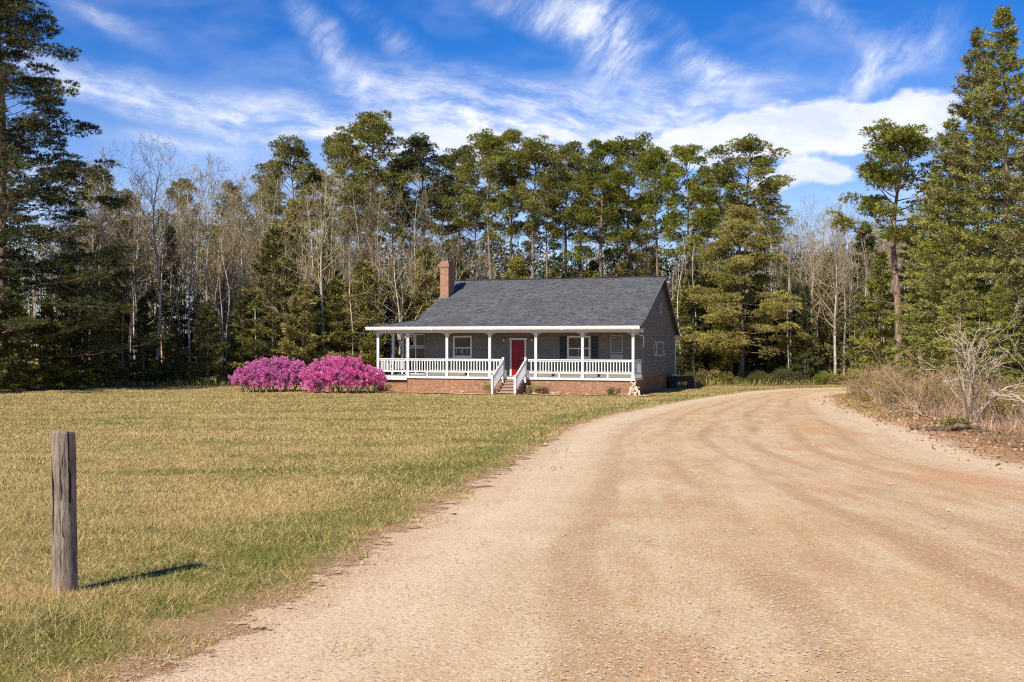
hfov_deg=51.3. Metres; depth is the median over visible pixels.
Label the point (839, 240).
bare tree
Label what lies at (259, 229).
bare tree
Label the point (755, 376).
evergreen shrub
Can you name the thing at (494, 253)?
bare tree
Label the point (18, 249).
pine tree
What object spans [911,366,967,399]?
brush shrub
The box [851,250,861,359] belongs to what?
sapling
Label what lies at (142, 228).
bare tree
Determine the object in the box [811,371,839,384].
evergreen shrub
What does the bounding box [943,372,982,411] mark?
brush shrub
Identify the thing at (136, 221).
bare tree
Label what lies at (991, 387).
brush shrub
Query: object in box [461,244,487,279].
bare tree
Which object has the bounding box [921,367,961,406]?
brush shrub
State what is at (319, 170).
pine tree
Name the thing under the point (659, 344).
window
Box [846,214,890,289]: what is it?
bare tree
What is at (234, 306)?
evergreen tree
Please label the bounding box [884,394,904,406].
shrub
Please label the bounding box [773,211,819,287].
bare tree
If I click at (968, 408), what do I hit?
bare shrub
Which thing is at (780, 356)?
evergreen tree
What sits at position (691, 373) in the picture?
evergreen shrub
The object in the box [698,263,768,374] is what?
pine tree
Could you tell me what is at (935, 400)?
brush shrub
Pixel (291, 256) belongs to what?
bare tree
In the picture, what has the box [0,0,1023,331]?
sky
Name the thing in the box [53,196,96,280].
bare tree
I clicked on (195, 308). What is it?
sapling
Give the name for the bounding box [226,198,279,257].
bare tree
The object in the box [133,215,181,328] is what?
bare tree
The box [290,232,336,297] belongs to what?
bare tree
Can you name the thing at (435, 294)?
evergreen tree
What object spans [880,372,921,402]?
brush shrub
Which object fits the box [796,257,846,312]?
bare tree
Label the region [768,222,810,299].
bare tree
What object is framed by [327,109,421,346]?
pine tree
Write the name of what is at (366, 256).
evergreen tree
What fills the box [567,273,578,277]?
evergreen tree
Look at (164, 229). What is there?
bare tree
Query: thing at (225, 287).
bare tree
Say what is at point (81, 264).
bare tree
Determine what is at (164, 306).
evergreen tree
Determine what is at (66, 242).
bare tree
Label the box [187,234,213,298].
bare tree
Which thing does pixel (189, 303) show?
bare tree
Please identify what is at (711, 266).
bare tree
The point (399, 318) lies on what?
bare tree
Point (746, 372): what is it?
evergreen shrub
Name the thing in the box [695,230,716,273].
bare tree
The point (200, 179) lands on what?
bare tree
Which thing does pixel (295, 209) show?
evergreen tree
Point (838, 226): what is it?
bare tree
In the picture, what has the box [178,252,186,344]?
sapling
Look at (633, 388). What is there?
driftwood
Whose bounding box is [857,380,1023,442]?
dry weeds
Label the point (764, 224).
bare tree
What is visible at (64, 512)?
fence post
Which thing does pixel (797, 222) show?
bare tree
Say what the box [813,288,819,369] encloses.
sapling
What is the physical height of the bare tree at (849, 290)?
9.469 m
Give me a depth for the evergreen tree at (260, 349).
72.45 m
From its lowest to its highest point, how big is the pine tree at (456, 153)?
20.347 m
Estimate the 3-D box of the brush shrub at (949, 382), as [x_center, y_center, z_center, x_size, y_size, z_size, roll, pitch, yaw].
[16.459,1.639,39.671,1.884,1.874,1.868,0,0,-19]
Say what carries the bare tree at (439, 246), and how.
on the ground at (214, 619)
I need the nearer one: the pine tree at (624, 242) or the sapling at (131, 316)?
the sapling at (131, 316)
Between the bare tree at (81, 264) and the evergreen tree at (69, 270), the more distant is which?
the bare tree at (81, 264)
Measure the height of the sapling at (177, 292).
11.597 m
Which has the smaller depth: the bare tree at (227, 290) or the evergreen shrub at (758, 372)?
the evergreen shrub at (758, 372)
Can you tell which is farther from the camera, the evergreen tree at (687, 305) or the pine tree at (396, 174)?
the pine tree at (396, 174)
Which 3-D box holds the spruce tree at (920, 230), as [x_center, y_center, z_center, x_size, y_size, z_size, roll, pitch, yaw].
[21.476,-2.227,55.114,4.824,10.658,4.585,0,0,-10]
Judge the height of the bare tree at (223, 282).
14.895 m
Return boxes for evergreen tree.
[0,278,41,390]
[0,304,19,385]
[15,299,82,389]
[37,263,98,388]
[55,282,97,373]
[67,231,124,376]
[82,312,118,385]
[97,216,167,378]
[124,296,163,385]
[145,225,198,378]
[157,324,196,384]
[182,300,238,385]
[183,294,214,373]
[192,223,240,374]
[219,274,244,356]
[222,290,257,382]
[224,291,249,360]
[227,226,310,370]
[245,196,318,361]
[245,247,271,360]
[247,304,291,361]
[255,282,336,383]
[294,252,354,363]
[305,274,367,365]
[306,228,341,348]
[317,256,405,382]
[357,249,385,374]
[370,262,412,374]
[384,245,440,365]
[454,260,465,279]
[461,272,475,279]
[500,253,535,278]
[546,265,561,277]
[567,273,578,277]
[580,269,591,276]
[588,260,602,276]
[593,270,602,276]
[610,260,633,276]
[669,269,685,370]
[671,278,724,375]
[674,263,720,375]
[679,271,752,377]
[712,303,747,372]
[736,273,784,378]
[750,284,770,367]
[750,289,803,373]
[760,264,813,372]
[778,273,851,379]
[787,284,825,383]
[794,251,869,372]
[795,273,811,325]
[837,223,890,373]
[837,290,882,382]
[839,268,862,362]
[846,250,906,384]
[874,285,915,375]
[886,291,938,374]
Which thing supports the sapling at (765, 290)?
on the ground at (214, 619)
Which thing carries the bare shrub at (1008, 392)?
on the ground at (214, 619)
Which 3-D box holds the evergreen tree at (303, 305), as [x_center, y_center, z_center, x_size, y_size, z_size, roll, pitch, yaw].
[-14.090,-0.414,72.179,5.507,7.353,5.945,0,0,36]
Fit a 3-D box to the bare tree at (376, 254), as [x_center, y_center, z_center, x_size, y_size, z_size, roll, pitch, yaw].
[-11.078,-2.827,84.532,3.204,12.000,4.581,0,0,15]
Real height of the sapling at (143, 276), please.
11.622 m
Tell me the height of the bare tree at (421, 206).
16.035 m
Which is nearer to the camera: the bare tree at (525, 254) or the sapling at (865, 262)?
the sapling at (865, 262)
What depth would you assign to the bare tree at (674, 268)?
94.27 m
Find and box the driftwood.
[627,381,644,395]
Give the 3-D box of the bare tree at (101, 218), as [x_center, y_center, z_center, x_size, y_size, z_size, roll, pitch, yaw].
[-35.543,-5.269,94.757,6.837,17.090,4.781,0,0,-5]
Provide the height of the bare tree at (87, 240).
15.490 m
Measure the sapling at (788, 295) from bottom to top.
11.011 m
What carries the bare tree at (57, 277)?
on the ground at (214, 619)
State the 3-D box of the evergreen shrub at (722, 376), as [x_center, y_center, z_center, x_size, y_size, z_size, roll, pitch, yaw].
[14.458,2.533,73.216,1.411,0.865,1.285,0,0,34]
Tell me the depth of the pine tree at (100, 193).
95.53 m
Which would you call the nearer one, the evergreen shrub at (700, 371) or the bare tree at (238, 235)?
the evergreen shrub at (700, 371)
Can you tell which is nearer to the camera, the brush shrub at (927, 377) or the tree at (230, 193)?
the brush shrub at (927, 377)
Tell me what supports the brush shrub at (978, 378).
on the ground at (214, 619)
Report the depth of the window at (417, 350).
63.33 m
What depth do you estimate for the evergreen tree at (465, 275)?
91.05 m
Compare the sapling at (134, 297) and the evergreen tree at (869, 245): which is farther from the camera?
the evergreen tree at (869, 245)
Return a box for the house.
[365,258,680,394]
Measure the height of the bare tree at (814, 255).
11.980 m
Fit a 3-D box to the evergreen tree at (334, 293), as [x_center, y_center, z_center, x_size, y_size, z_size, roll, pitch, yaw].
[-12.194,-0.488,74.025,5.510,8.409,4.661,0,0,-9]
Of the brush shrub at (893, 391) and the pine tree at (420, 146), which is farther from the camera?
the pine tree at (420, 146)
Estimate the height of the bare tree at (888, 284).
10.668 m
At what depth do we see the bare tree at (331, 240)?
76.92 m
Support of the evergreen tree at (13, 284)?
on the ground at (214, 619)
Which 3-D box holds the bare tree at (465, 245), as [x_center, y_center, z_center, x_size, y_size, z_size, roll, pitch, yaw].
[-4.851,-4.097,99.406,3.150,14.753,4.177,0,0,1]
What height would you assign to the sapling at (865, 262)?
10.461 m
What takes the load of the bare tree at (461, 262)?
on the ground at (214, 619)
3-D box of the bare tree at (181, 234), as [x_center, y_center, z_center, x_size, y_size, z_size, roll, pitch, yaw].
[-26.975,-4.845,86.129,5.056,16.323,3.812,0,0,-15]
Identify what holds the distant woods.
on the ground at (214, 619)
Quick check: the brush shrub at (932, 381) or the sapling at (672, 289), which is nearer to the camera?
the brush shrub at (932, 381)
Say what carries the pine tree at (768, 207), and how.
on the ground at (214, 619)
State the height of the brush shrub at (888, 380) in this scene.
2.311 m
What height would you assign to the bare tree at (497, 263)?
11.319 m
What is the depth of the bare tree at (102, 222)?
73.91 m
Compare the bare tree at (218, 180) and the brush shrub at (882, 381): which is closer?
the brush shrub at (882, 381)
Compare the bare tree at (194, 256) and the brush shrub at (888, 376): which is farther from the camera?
the bare tree at (194, 256)
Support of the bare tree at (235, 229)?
on the ground at (214, 619)
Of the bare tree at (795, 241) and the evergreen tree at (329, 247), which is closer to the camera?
the evergreen tree at (329, 247)
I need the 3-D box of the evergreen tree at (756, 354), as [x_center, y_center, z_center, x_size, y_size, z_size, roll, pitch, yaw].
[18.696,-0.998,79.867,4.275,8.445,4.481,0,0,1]
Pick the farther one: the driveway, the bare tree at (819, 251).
the bare tree at (819, 251)
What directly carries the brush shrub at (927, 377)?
on the ground at (214, 619)
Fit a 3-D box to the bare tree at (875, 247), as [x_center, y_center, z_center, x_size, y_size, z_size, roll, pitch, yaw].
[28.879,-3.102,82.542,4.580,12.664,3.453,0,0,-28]
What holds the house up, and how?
on the ground at (214, 619)
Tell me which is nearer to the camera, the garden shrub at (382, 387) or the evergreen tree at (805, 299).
the garden shrub at (382, 387)
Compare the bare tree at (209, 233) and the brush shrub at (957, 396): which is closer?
the brush shrub at (957, 396)
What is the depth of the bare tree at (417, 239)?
85.68 m
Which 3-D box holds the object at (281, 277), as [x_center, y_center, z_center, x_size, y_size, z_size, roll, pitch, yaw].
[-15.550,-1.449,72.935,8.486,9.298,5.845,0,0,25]
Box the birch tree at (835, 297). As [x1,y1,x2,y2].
[784,204,872,384]
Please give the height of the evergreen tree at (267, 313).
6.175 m
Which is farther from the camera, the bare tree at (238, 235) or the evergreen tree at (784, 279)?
the bare tree at (238, 235)
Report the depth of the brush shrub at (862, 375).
53.44 m
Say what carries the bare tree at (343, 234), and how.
on the ground at (214, 619)
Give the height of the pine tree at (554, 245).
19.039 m
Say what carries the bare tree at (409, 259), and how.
on the ground at (214, 619)
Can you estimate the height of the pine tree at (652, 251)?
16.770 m
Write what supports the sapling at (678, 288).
on the ground at (214, 619)
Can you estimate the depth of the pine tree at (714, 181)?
91.29 m
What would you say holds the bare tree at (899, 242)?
on the ground at (214, 619)
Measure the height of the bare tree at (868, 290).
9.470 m
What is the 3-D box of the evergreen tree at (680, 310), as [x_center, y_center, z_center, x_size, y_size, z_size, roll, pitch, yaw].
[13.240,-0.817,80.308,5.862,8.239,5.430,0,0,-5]
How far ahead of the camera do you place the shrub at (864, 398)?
47.95 m
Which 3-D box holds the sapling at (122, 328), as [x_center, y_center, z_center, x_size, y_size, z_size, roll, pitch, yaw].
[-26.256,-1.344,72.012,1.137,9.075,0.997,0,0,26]
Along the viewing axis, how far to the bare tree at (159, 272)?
71.94 m
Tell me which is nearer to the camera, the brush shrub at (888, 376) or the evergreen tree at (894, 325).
the brush shrub at (888, 376)
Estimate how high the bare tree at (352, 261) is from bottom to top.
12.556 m
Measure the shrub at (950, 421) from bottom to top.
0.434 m
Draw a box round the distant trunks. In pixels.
[8,230,1019,372]
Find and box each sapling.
[117,255,127,380]
[122,247,134,373]
[131,253,138,373]
[135,220,147,375]
[167,250,176,350]
[171,229,188,365]
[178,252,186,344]
[191,267,198,382]
[193,266,199,379]
[209,232,225,358]
[214,267,226,375]
[216,222,236,380]
[217,241,227,384]
[231,254,243,359]
[250,238,262,359]
[296,231,304,361]
[303,246,313,336]
[342,233,352,354]
[347,247,355,354]
[667,255,679,304]
[671,264,675,311]
[675,224,685,375]
[676,251,684,368]
[688,239,698,373]
[748,266,756,370]
[763,230,774,374]
[765,234,774,375]
[784,233,793,368]
[786,263,791,369]
[803,240,822,381]
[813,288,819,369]
[817,271,826,355]
[839,230,852,379]
[846,236,852,376]
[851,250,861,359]
[859,240,873,356]
[861,240,872,348]
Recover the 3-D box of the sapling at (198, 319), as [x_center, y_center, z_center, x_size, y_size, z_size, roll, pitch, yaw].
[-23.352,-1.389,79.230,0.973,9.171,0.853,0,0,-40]
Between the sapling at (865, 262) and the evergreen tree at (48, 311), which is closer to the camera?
the evergreen tree at (48, 311)
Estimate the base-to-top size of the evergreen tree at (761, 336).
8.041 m
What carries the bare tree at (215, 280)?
on the ground at (214, 619)
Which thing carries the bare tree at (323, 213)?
on the ground at (214, 619)
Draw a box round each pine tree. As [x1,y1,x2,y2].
[0,0,175,389]
[6,115,48,361]
[70,165,134,245]
[104,188,152,242]
[155,177,211,347]
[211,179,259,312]
[245,177,288,258]
[249,135,337,263]
[294,167,346,277]
[298,126,386,279]
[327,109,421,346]
[330,187,384,331]
[358,166,420,320]
[382,131,467,295]
[424,183,465,263]
[425,144,493,271]
[441,128,538,278]
[451,191,501,279]
[480,129,545,274]
[489,134,578,277]
[521,186,567,276]
[524,140,606,277]
[544,158,610,273]
[556,138,636,275]
[586,131,669,275]
[588,184,643,276]
[617,142,685,275]
[621,190,662,275]
[657,143,723,344]
[675,204,822,382]
[682,194,723,273]
[689,133,797,378]
[691,162,751,279]
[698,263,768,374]
[744,186,794,282]
[826,117,972,373]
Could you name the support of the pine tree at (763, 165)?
on the ground at (214, 619)
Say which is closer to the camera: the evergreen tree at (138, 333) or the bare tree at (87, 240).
the evergreen tree at (138, 333)
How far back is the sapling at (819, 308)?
77.44 m
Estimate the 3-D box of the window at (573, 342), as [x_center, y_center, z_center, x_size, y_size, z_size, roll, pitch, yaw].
[3.749,0.365,59.918,1.460,1.310,0.105,0,0,19]
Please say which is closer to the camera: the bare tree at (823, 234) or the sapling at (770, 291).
the sapling at (770, 291)
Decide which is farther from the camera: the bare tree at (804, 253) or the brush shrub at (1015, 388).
the bare tree at (804, 253)
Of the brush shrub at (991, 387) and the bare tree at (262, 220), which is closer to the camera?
the brush shrub at (991, 387)
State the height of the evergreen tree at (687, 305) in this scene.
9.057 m
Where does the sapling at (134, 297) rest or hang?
on the ground at (214, 619)
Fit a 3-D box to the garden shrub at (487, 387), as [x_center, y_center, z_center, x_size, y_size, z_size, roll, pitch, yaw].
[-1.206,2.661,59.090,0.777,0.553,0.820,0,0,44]
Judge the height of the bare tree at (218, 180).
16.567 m
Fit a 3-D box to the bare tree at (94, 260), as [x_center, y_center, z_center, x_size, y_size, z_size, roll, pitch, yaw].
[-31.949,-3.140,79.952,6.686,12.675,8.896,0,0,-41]
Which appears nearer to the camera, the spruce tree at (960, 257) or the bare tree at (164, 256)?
the spruce tree at (960, 257)
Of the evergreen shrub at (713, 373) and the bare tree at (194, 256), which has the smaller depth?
the evergreen shrub at (713, 373)
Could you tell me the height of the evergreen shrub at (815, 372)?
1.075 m
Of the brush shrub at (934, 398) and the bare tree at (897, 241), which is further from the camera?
the bare tree at (897, 241)
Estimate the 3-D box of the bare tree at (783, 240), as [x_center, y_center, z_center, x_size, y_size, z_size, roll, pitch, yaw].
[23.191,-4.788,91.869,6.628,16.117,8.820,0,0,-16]
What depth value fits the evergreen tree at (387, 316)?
75.63 m
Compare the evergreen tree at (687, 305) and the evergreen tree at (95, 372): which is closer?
the evergreen tree at (95, 372)
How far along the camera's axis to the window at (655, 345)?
62.00 m
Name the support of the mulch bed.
on the ground at (214, 619)
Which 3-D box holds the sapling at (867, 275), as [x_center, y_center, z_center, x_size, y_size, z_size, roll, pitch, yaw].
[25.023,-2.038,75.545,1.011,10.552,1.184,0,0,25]
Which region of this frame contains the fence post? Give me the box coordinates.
[51,431,77,593]
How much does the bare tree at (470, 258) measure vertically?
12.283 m
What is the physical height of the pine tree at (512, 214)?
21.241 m
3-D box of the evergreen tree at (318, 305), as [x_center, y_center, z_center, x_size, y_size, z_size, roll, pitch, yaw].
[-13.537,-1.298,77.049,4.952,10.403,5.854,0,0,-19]
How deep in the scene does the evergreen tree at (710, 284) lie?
82.39 m
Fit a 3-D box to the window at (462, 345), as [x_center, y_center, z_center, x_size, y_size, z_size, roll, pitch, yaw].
[-2.901,0.350,62.222,1.270,1.300,0.105,0,0,19]
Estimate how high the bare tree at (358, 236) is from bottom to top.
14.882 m
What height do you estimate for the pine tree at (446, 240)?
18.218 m
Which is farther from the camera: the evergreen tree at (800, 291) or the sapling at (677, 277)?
the evergreen tree at (800, 291)
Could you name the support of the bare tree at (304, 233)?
on the ground at (214, 619)
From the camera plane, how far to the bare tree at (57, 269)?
87.59 m
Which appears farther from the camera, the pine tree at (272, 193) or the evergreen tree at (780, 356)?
the pine tree at (272, 193)
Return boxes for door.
[509,338,526,375]
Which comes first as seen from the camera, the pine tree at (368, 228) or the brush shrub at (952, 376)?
the brush shrub at (952, 376)
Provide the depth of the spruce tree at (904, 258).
64.08 m
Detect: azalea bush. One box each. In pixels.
[228,356,306,392]
[298,355,386,393]
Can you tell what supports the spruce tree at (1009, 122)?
on the ground at (214, 619)
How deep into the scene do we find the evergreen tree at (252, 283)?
79.96 m
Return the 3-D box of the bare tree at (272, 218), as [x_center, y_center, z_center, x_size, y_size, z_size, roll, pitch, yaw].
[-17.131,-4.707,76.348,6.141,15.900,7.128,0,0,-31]
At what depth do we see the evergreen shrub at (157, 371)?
71.76 m
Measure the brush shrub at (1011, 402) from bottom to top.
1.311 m
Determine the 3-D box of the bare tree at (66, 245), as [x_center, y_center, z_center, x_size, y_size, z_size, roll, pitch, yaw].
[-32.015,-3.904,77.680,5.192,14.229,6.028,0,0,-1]
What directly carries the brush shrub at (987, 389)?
on the ground at (214, 619)
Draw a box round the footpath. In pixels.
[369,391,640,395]
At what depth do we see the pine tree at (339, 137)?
87.44 m
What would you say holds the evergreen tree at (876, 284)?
on the ground at (214, 619)
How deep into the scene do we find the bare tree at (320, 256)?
72.86 m
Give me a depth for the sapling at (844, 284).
75.60 m
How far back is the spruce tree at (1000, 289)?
39.89 m
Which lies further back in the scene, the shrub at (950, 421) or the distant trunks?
the distant trunks
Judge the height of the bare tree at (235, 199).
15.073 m
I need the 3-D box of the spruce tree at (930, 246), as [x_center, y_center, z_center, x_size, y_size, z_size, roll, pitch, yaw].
[20.520,-3.745,49.825,6.170,13.633,5.865,0,0,27]
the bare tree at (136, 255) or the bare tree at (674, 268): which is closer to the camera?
the bare tree at (136, 255)
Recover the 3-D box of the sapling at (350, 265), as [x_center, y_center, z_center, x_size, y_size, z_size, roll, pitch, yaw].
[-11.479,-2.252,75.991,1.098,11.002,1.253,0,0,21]
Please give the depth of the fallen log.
26.07 m
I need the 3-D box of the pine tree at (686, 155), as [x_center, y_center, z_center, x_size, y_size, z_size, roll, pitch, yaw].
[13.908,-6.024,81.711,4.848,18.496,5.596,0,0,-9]
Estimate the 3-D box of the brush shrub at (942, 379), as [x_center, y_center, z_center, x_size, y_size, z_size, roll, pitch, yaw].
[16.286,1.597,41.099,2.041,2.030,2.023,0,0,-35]
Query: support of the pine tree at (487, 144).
on the ground at (214, 619)
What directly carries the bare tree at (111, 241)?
on the ground at (214, 619)
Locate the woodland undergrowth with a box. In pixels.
[10,375,862,386]
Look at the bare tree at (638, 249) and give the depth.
96.70 m
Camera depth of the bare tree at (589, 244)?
97.21 m
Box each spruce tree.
[872,218,935,376]
[882,197,946,373]
[884,116,1016,398]
[889,25,1023,383]
[902,4,1023,382]
[925,243,995,393]
[972,133,1023,387]
[973,277,1023,398]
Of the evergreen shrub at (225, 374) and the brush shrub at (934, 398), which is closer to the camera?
the brush shrub at (934, 398)
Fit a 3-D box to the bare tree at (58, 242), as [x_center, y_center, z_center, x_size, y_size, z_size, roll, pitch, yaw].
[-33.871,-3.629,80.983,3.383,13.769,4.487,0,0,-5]
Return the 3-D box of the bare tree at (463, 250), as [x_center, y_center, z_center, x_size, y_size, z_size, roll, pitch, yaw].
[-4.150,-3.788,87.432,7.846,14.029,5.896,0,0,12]
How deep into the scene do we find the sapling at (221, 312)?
78.44 m
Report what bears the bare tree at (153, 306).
on the ground at (214, 619)
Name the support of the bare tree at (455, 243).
on the ground at (214, 619)
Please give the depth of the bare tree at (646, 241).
86.53 m
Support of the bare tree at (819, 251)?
on the ground at (214, 619)
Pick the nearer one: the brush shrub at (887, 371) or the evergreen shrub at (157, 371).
the brush shrub at (887, 371)
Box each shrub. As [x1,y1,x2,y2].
[18,363,54,386]
[82,361,129,383]
[135,360,176,381]
[211,360,235,377]
[372,384,390,390]
[482,384,496,392]
[525,384,539,393]
[535,386,550,393]
[606,387,621,394]
[684,371,704,379]
[696,368,720,381]
[701,366,735,383]
[712,372,729,381]
[731,375,742,383]
[738,372,751,381]
[745,369,763,377]
[747,374,762,383]
[748,370,769,380]
[758,372,777,382]
[771,366,802,384]
[809,369,829,382]
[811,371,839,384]
[829,355,895,397]
[835,363,871,397]
[846,359,903,398]
[854,360,892,396]
[855,332,951,416]
[859,394,873,401]
[865,364,917,388]
[866,352,908,398]
[870,357,911,387]
[871,360,916,399]
[871,382,917,401]
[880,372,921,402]
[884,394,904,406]
[893,352,966,406]
[894,362,932,395]
[908,356,970,408]
[909,356,967,394]
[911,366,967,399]
[911,371,972,411]
[913,388,949,409]
[917,298,1023,422]
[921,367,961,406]
[925,359,980,405]
[941,377,981,409]
[942,415,972,430]
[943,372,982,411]
[952,357,1013,402]
[959,353,1009,401]
[961,393,1015,419]
[965,361,1013,409]
[975,363,1023,419]
[985,378,1023,420]
[988,336,1023,412]
[1001,378,1023,407]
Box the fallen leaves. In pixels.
[718,391,1023,469]
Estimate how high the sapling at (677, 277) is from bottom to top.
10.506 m
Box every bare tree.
[21,244,54,348]
[32,190,109,349]
[36,218,149,331]
[39,245,88,351]
[41,223,69,349]
[43,203,86,278]
[45,213,77,299]
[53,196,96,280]
[55,178,102,251]
[60,224,96,357]
[63,178,119,359]
[69,204,115,285]
[74,143,130,378]
[76,186,150,266]
[79,210,148,353]
[81,132,218,383]
[84,211,165,327]
[92,196,183,376]
[97,167,182,349]
[107,173,171,377]
[109,191,189,291]
[112,224,163,314]
[113,180,203,358]
[113,211,152,373]
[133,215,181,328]
[136,201,197,362]
[148,182,208,348]
[151,170,229,377]
[162,174,260,355]
[168,173,237,325]
[168,196,205,329]
[176,151,246,382]
[177,186,270,357]
[178,205,227,357]
[180,181,272,333]
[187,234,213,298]
[188,165,287,361]
[192,233,250,338]
[199,237,239,357]
[201,201,267,298]
[201,243,252,332]
[204,216,275,360]
[210,233,250,344]
[211,175,308,342]
[212,180,255,360]
[213,210,247,283]
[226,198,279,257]
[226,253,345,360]
[232,167,311,323]
[235,215,284,288]
[249,196,273,277]
[259,164,358,356]
[263,189,372,354]
[263,238,310,333]
[285,168,360,279]
[287,186,382,330]
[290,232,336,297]
[301,205,402,330]
[305,166,385,304]
[321,173,433,345]
[327,182,395,349]
[329,232,421,334]
[337,223,366,328]
[337,230,438,373]
[338,239,362,307]
[346,186,392,269]
[365,188,465,304]
[366,232,386,297]
[367,166,458,316]
[369,193,426,347]
[378,223,441,316]
[392,207,475,300]
[398,198,432,293]
[412,219,442,298]
[423,237,500,296]
[431,213,494,279]
[445,229,475,271]
[448,222,473,270]
[457,242,494,279]
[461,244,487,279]
[463,216,524,279]
[465,234,509,278]
[472,248,508,278]
[493,221,563,278]
[567,229,608,276]
[569,226,632,276]
[604,226,668,284]
[616,219,674,284]
[616,230,663,275]
[621,226,654,272]
[631,231,670,295]
[654,253,685,297]
[668,223,709,272]
[682,240,706,273]
[694,244,721,284]
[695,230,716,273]
[753,212,804,351]
[753,229,803,290]
[757,193,825,301]
[764,225,811,370]
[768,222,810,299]
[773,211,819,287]
[776,194,849,367]
[779,213,824,309]
[780,220,831,299]
[793,205,879,315]
[794,228,844,278]
[794,236,834,295]
[794,242,817,283]
[795,261,854,344]
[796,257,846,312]
[801,205,850,302]
[807,197,881,281]
[810,206,873,300]
[838,259,863,373]
[839,241,916,353]
[841,216,891,290]
[843,216,863,281]
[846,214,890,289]
[856,222,902,328]
[859,196,912,298]
[862,259,890,327]
[870,245,906,304]
[885,211,926,292]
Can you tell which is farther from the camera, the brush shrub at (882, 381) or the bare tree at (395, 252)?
the bare tree at (395, 252)
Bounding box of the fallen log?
[910,423,990,432]
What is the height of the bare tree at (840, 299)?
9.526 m
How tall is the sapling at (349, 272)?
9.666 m
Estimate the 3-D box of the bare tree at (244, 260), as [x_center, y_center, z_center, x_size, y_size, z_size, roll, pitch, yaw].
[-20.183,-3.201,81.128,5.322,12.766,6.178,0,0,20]
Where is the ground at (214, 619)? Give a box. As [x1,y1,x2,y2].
[0,345,1023,681]
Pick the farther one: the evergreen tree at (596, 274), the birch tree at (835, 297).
the evergreen tree at (596, 274)
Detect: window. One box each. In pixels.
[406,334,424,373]
[452,336,472,357]
[566,336,591,358]
[610,335,622,359]
[654,341,656,355]
[656,341,662,355]
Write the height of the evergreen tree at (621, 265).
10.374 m
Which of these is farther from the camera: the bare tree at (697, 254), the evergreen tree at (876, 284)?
the bare tree at (697, 254)
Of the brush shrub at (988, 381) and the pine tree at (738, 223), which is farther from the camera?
the pine tree at (738, 223)
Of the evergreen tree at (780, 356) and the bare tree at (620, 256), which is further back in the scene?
the bare tree at (620, 256)
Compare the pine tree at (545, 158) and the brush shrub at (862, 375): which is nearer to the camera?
the brush shrub at (862, 375)
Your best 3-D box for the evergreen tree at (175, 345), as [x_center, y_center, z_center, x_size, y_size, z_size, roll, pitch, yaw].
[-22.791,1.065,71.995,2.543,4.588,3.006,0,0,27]
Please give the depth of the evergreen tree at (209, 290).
82.56 m
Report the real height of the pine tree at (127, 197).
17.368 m
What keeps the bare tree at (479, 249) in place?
on the ground at (214, 619)
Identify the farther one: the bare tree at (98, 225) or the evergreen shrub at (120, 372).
the bare tree at (98, 225)
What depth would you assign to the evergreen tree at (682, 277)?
83.87 m
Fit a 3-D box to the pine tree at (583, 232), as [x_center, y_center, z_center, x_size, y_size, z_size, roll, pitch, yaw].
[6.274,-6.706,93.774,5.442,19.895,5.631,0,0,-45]
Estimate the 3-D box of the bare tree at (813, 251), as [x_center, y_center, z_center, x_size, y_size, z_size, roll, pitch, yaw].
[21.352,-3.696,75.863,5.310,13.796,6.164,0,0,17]
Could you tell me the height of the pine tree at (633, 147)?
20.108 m
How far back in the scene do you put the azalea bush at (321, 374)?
59.74 m
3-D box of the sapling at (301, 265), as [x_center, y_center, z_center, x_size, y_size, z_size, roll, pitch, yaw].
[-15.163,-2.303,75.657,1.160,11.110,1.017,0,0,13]
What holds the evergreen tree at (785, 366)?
on the ground at (214, 619)
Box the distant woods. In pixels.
[6,208,1022,369]
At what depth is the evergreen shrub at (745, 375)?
74.69 m
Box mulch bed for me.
[383,390,650,395]
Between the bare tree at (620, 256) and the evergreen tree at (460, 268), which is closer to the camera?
the evergreen tree at (460, 268)
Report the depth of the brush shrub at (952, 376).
39.40 m
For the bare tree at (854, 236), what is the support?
on the ground at (214, 619)
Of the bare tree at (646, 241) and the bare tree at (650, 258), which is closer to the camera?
the bare tree at (646, 241)
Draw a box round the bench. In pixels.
[666,376,696,388]
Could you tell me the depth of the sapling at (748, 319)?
79.11 m
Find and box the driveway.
[120,387,1023,681]
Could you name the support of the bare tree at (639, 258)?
on the ground at (214, 619)
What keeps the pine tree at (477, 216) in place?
on the ground at (214, 619)
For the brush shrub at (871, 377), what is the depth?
53.69 m
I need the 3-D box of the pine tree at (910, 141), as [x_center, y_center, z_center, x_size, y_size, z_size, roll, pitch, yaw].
[21.457,-4.521,58.113,7.158,15.453,7.144,0,0,31]
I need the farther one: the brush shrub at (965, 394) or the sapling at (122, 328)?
the sapling at (122, 328)
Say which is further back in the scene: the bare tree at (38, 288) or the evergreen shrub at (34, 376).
the bare tree at (38, 288)
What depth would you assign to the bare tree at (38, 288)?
80.22 m
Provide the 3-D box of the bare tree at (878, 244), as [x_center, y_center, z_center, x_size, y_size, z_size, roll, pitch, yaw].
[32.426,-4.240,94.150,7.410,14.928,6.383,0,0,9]
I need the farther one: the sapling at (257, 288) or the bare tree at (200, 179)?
the bare tree at (200, 179)
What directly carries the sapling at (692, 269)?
on the ground at (214, 619)
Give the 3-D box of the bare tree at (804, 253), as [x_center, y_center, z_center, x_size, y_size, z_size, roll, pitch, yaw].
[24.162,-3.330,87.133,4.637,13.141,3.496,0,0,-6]

